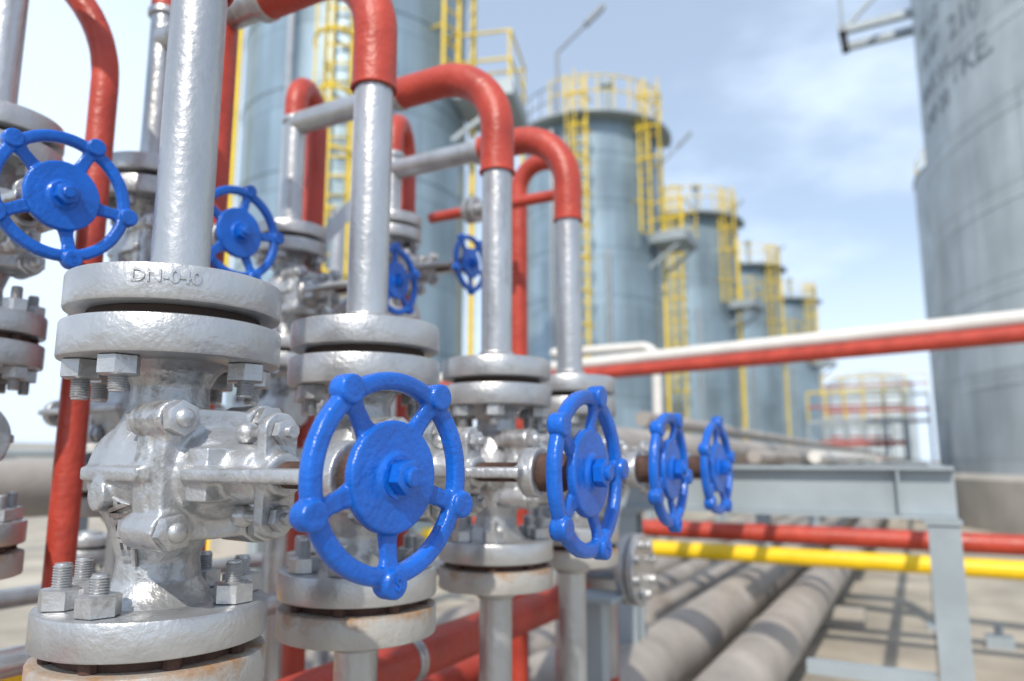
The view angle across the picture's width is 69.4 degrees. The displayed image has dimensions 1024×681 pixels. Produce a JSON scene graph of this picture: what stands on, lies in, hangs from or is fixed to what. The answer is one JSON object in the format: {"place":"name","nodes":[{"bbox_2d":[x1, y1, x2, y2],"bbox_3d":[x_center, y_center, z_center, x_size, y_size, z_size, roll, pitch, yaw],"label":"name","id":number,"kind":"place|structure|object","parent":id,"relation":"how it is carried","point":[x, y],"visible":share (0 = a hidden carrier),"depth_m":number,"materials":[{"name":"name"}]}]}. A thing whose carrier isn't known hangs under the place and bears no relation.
{"place":"outdoors","nodes":[
{"label":"outdoors","id":0,"kind":"place"},
{"bbox_2d":[3,442,97,459],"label":"boundary wall","id":1,"kind":"structure","parent":0,"point":[26,446],"depth_m":30.29,"materials":[{"name":"white paint"}]},
{"bbox_2d":[276,582,618,680],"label":"red header pipe","id":2,"kind":"object","parent":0,"point":[445,645],"visible":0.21,"depth_m":2.19,"materials":[{"name":"metal"}]},
{"bbox_2d":[0,0,938,460],"label":"sky","id":3,"kind":"structure","parent":0,"point":[820,145],"materials":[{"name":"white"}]},
{"bbox_2d":[0,461,1023,680],"bbox_3d":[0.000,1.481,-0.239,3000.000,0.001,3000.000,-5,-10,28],"label":"ground","id":4,"kind":"structure","parent":0,"point":[899,610],"depth_m":7.26,"materials":[{"name":"concrete"}]},
{"bbox_2d":[5,450,92,456],"bbox_3d":[-8.542,2.496,11.237,0.120,1.650,24.000,-5,-10,28],"label":"guard rail","id":5,"kind":"object","parent":4,"relation":"on","point":[13,453],"depth_m":12.27,"materials":[{"name":"grey metal"}]},
{"bbox_2d":[0,545,444,679],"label":"silver header pipe","id":6,"kind":"object","parent":4,"relation":"on","point":[13,659],"depth_m":2.02,"materials":[{"name":"metal"}]},
{"bbox_2d":[0,675,21,680],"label":"yellow gas pipe","id":7,"kind":"object","parent":6,"relation":"attached to","point":[17,678],"depth_m":1.65,"materials":[{"name":"metal"}]},
{"bbox_2d":[0,337,44,579],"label":"gate valve","id":8,"kind":"object","parent":6,"relation":"on","point":[21,364],"visible":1,"depth_m":1.46,"materials":[{"name":"metal"}]},
{"bbox_2d":[0,100,137,344],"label":"gate valve","id":9,"kind":"object","parent":8,"relation":"on","point":[44,187],"visible":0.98,"depth_m":1.33,"materials":[{"name":"metal"}]},
{"bbox_2d":[0,0,28,103],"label":"vent riser pipe","id":10,"kind":"object","parent":9,"relation":"on","point":[13,18],"depth_m":1.58,"materials":[{"name":"metal"}]},
{"bbox_2d":[41,0,118,588],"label":"red return pipe","id":11,"kind":"object","parent":6,"relation":"attached to","point":[62,532],"visible":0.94,"depth_m":1.60,"materials":[{"name":"metal"}]},
{"bbox_2d":[75,530,106,573],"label":"gate valve","id":12,"kind":"object","parent":6,"relation":"on","point":[92,543],"visible":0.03,"depth_m":2.40,"materials":[{"name":"metal"}]},
{"bbox_2d":[150,0,233,266],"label":"riser pipe","id":13,"kind":"object","parent":6,"relation":"on","point":[185,186],"visible":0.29,"depth_m":1.15,"materials":[{"name":"metal"}]},
{"bbox_2d":[22,261,472,680],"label":"gate valve","id":14,"kind":"object","parent":13,"relation":"attached to","point":[176,472],"visible":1,"depth_m":0.97,"materials":[{"name":"metal"}]},
{"bbox_2d":[151,0,397,680],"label":"riser pipe","id":15,"kind":"object","parent":6,"relation":"on","point":[373,88],"visible":0.74,"depth_m":1.58,"materials":[{"name":"metal"}]},
{"bbox_2d":[275,312,628,653],"bbox_3d":[-0.136,0.261,1.410,0.698,0.661,0.312,-5,-11,29],"label":"gate valve","id":16,"kind":"object","parent":15,"relation":"attached to","point":[323,606],"visible":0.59,"depth_m":1.36,"materials":[{"name":"metal"}]},
{"bbox_2d":[287,63,515,680],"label":"riser pipe","id":17,"kind":"object","parent":6,"relation":"on","point":[482,92],"visible":0.83,"depth_m":2.07,"materials":[{"name":"metal"}]},
{"bbox_2d":[438,351,692,599],"bbox_3d":[0.119,0.339,1.894,0.667,0.642,0.300,-5,-10,28],"label":"gate valve","id":18,"kind":"object","parent":17,"relation":"attached to","point":[494,552],"visible":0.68,"depth_m":1.87,"materials":[{"name":"metal"}]},
{"bbox_2d":[421,654,478,680],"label":"red header pipe","id":19,"kind":"object","parent":6,"relation":"attached to","point":[467,669],"depth_m":3.15,"materials":[{"name":"metal"}]},
{"bbox_2d":[104,531,115,580],"bbox_3d":[-0.964,1.056,1.742,0.072,1.270,0.072,-5,-10,28],"label":"drop pipe","id":20,"kind":"object","parent":19,"relation":"attached to","point":[110,560],"depth_m":1.79,"materials":[{"name":"metal"}]},
{"bbox_2d":[38,379,130,521],"bbox_3d":[-1.060,0.226,1.929,0.474,0.481,0.255,-5,-10,28],"label":"gate valve","id":21,"kind":"object","parent":20,"relation":"attached to","point":[105,418],"visible":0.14,"depth_m":1.82,"materials":[{"name":"metal"}]},
{"bbox_2d":[107,151,284,279],"bbox_3d":[-0.841,-0.256,1.871,0.550,0.476,0.255,-6,-11,33],"label":"gate valve","id":22,"kind":"object","parent":21,"relation":"on","point":[237,232],"visible":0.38,"depth_m":1.81,"materials":[{"name":"metal"}]},
{"bbox_2d":[140,0,238,550],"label":"vent riser pipe","id":23,"kind":"object","parent":22,"relation":"on","point":[158,12],"visible":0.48,"depth_m":1.96,"materials":[{"name":"metal"}]},
{"bbox_2d":[261,534,286,680],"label":"drop pipe","id":24,"kind":"object","parent":19,"relation":"attached to","point":[274,551],"depth_m":2.27,"materials":[{"name":"metal"}]},
{"bbox_2d":[215,351,307,459],"bbox_3d":[-0.835,0.270,2.432,0.446,0.453,0.240,-5,-10,28],"label":"gate valve","id":25,"kind":"object","parent":24,"relation":"attached to","point":[279,393],"visible":0.2,"depth_m":2.35,"materials":[{"name":"metal"}]},
{"bbox_2d":[252,218,419,351],"bbox_3d":[-0.586,-0.184,2.368,0.601,0.448,0.240,-5,-10,28],"label":"gate valve","id":26,"kind":"object","parent":25,"relation":"on","point":[305,292],"visible":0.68,"depth_m":2.36,"materials":[{"name":"metal"}]},
{"bbox_2d":[280,77,327,678],"bbox_3d":[-0.734,0.373,2.464,0.089,2.648,0.284,-1,-9,6],"label":"vent riser pipe","id":27,"kind":"object","parent":26,"relation":"on","point":[303,178],"visible":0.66,"depth_m":2.52,"materials":[{"name":"metal"}]},
{"bbox_2d":[391,397,395,416],"bbox_3d":[-0.475,0.913,2.694,0.072,1.854,0.072,-5,-10,28],"label":"drop pipe","id":28,"kind":"object","parent":19,"relation":"attached to","point":[393,409],"depth_m":2.78,"materials":[{"name":"metal"}]},
{"bbox_2d":[387,209,481,319],"bbox_3d":[-0.352,-0.257,2.814,0.521,0.514,0.240,-5,-10,28],"label":"gate valve","id":29,"kind":"object","parent":28,"relation":"on","point":[405,228],"visible":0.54,"depth_m":2.78,"materials":[{"name":"metal"}]},
{"bbox_2d":[390,114,415,547],"bbox_3d":[-0.463,0.406,2.897,0.089,2.721,0.330,-1,-9,6],"label":"vent riser pipe","id":30,"kind":"object","parent":19,"relation":"attached to","point":[403,193],"visible":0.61,"depth_m":3.01,"materials":[{"name":"metal"}]},
{"bbox_2d":[324,157,417,313],"bbox_3d":[-0.679,-0.303,2.810,0.623,0.937,0.250,0,-9,-2],"label":"diagonal brace","id":31,"kind":"object","parent":30,"relation":"attached to","point":[337,222],"visible":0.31,"depth_m":2.81,"materials":[{"name":"metal"}]},
{"bbox_2d":[428,190,582,223],"bbox_3d":[-0.046,-0.592,3.236,0.750,0.116,0.116,-5,-10,28],"label":"bore pipe","id":32,"kind":"object","parent":30,"relation":"attached to","point":[469,211],"visible":0.53,"depth_m":3.26,"materials":[{"name":"red metal"}]},
{"bbox_2d":[391,127,586,680],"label":"riser pipe","id":33,"kind":"object","parent":6,"relation":"on","point":[554,152],"visible":0.85,"depth_m":2.49,"materials":[{"name":"metal"}]},
{"bbox_2d":[531,370,734,574],"bbox_3d":[0.350,0.406,2.309,0.670,0.642,0.300,-6,-11,31],"label":"gate valve","id":34,"kind":"object","parent":33,"relation":"attached to","point":[710,467],"visible":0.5,"depth_m":2.25,"materials":[{"name":"metal"}]},
{"bbox_2d":[313,207,344,667],"bbox_3d":[-0.898,0.694,3.615,0.072,2.780,0.072,-5,-10,28],"label":"drop pipe","id":35,"kind":"object","parent":4,"relation":"on","point":[337,246],"visible":0.17,"depth_m":3.77,"materials":[{"name":"metal"}]},
{"bbox_2d":[316,400,323,415],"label":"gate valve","id":36,"kind":"object","parent":35,"relation":"attached to","point":[319,406],"depth_m":3.56,"materials":[{"name":"metal"}]},
{"bbox_2d":[0,427,729,588],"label":"product pipeline","id":37,"kind":"object","parent":4,"relation":"on","point":[29,481],"visible":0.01,"depth_m":3.04,"materials":[{"name":"grey metal"}]},
{"bbox_2d":[206,0,527,556],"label":"storage tank","id":38,"kind":"object","parent":4,"relation":"on","point":[314,43],"visible":0.27,"depth_m":13.05,"materials":[{"name":"metal"}]},
{"bbox_2d":[512,155,549,680],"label":"red return pipe","id":39,"kind":"object","parent":4,"relation":"on","point":[528,169],"visible":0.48,"depth_m":3.45,"materials":[{"name":"metal"}]},
{"bbox_2d":[305,514,898,680],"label":"ground pipeline","id":40,"kind":"object","parent":4,"relation":"on","point":[701,614],"visible":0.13,"depth_m":5.11,"materials":[{"name":"metal"}]},
{"bbox_2d":[586,588,623,680],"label":"pipe support post","id":41,"kind":"object","parent":4,"relation":"on","point":[598,601],"visible":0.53,"depth_m":2.75,"materials":[{"name":"grey metal"}]},
{"bbox_2d":[555,533,656,680],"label":"flanged drain pipe","id":42,"kind":"object","parent":41,"relation":"on","point":[632,576],"visible":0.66,"depth_m":2.83,"materials":[{"name":"metal"}]},
{"bbox_2d":[520,3,699,512],"bbox_3d":[2.727,-2.880,23.885,5.042,16.291,5.664,5,-11,-30],"label":"storage tank","id":43,"kind":"object","parent":4,"relation":"on","point":[625,242],"visible":0.54,"depth_m":22.57,"materials":[{"name":"metal"}]},
{"bbox_2d":[310,309,1023,545],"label":"overhead pipe","id":44,"kind":"object","parent":4,"relation":"on","point":[990,329],"visible":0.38,"depth_m":5.97,"materials":[{"name":"metal"}]},
{"bbox_2d":[657,131,765,440],"bbox_3d":[8.163,-1.421,33.873,5.143,16.591,5.752,4,-10,-23],"label":"storage tank","id":45,"kind":"object","parent":4,"relation":"on","point":[705,306],"visible":0.58,"depth_m":32.30,"materials":[{"name":"metal"}]},
{"bbox_2d":[731,199,802,445],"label":"storage tank","id":46,"kind":"object","parent":4,"relation":"on","point":[766,397],"visible":0.41,"depth_m":41.98,"materials":[{"name":"metal"}]},
{"bbox_2d":[615,460,974,680],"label":"pipe rack","id":47,"kind":"object","parent":4,"relation":"on","point":[925,491],"visible":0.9,"depth_m":3.52,"materials":[{"name":"grey metal"}]},
{"bbox_2d":[586,411,911,678],"bbox_3d":[11.348,3.931,22.523,1.240,1.210,44.992,-5,-10,28],"label":"rack pipe","id":48,"kind":"object","parent":47,"relation":"on","point":[751,452],"visible":0.41,"depth_m":5.75,"materials":[{"name":"grey metal"}]},
{"bbox_2d":[770,245,837,448],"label":"storage tank","id":49,"kind":"object","parent":4,"relation":"on","point":[803,378],"visible":0.33,"depth_m":52.09,"materials":[{"name":"metal"}]},
{"bbox_2d":[806,388,909,460],"bbox_3d":[12.605,3.832,27.032,3.320,4.040,0.160,-5,-10,28],"label":"pipe gantry","id":50,"kind":"object","parent":4,"relation":"on","point":[865,442],"visible":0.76,"depth_m":27.02,"materials":[{"name":"grey metal"}]},
{"bbox_2d":[825,412,895,456],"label":"pipe gantry","id":51,"kind":"object","parent":4,"relation":"on","point":[877,437],"visible":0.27,"depth_m":53.84,"materials":[{"name":"grey metal"}]},
{"bbox_2d":[825,371,919,459],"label":"distant storage tank","id":52,"kind":"object","parent":4,"relation":"on","point":[897,427],"visible":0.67,"depth_m":79.07,"materials":[{"name":"metal"}]},
{"bbox_2d":[820,372,934,462],"bbox_3d":[19.350,4.798,39.302,5.220,6.040,0.160,-5,-10,28],"label":"pipe gantry","id":53,"kind":"object","parent":4,"relation":"on","point":[907,409],"visible":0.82,"depth_m":39.16,"materials":[{"name":"grey metal"}]},
{"bbox_2d":[838,0,1023,534],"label":"storage tank","id":54,"kind":"object","parent":4,"relation":"on","point":[969,54],"visible":0.94,"depth_m":16.48,"materials":[{"name":"metal"}]},
{"bbox_2d":[913,148,953,465],"bbox_3d":[29.359,-1.627,36.080,16.700,17.700,16.700,-5,-10,28],"label":"storage tank","id":55,"kind":"object","parent":4,"relation":"on","point":[937,366],"visible":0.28,"depth_m":38.05,"materials":[{"name":"metal"}]},
{"bbox_2d":[985,624,1014,650],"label":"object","id":56,"kind":"object","parent":4,"relation":"on","point":[998,640],"visible":1,"depth_m":5.94,"materials":[{"name":"grey metal"}]},
{"bbox_2d":[551,342,662,413],"bbox_3d":[1.104,0.920,8.702,1.374,1.754,0.110,-5,-10,28],"label":"white vent pipe","id":57,"kind":"object","parent":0,"point":[633,347],"visible":0.41,"depth_m":8.61,"materials":[{"name":"metal"}]},
{"bbox_3d":[8.379,1.616,2.611,0.120,0.630,0.300,-5,-10,28],"label":"pipe pedestal","id":58,"kind":"object","parent":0,"visible":0},
{"bbox_2d":[421,527,1023,579],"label":"yellow crossing pipe","id":59,"kind":"object","parent":58,"relation":"on","point":[986,568],"visible":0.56,"depth_m":5.75,"materials":[{"name":"metal"}]},
{"bbox_2d":[434,514,1023,555],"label":"red crossing pipe","id":60,"kind":"object","parent":58,"relation":"on","point":[997,544],"visible":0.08,"depth_m":5.96,"materials":[{"name":"metal"}]}
]}

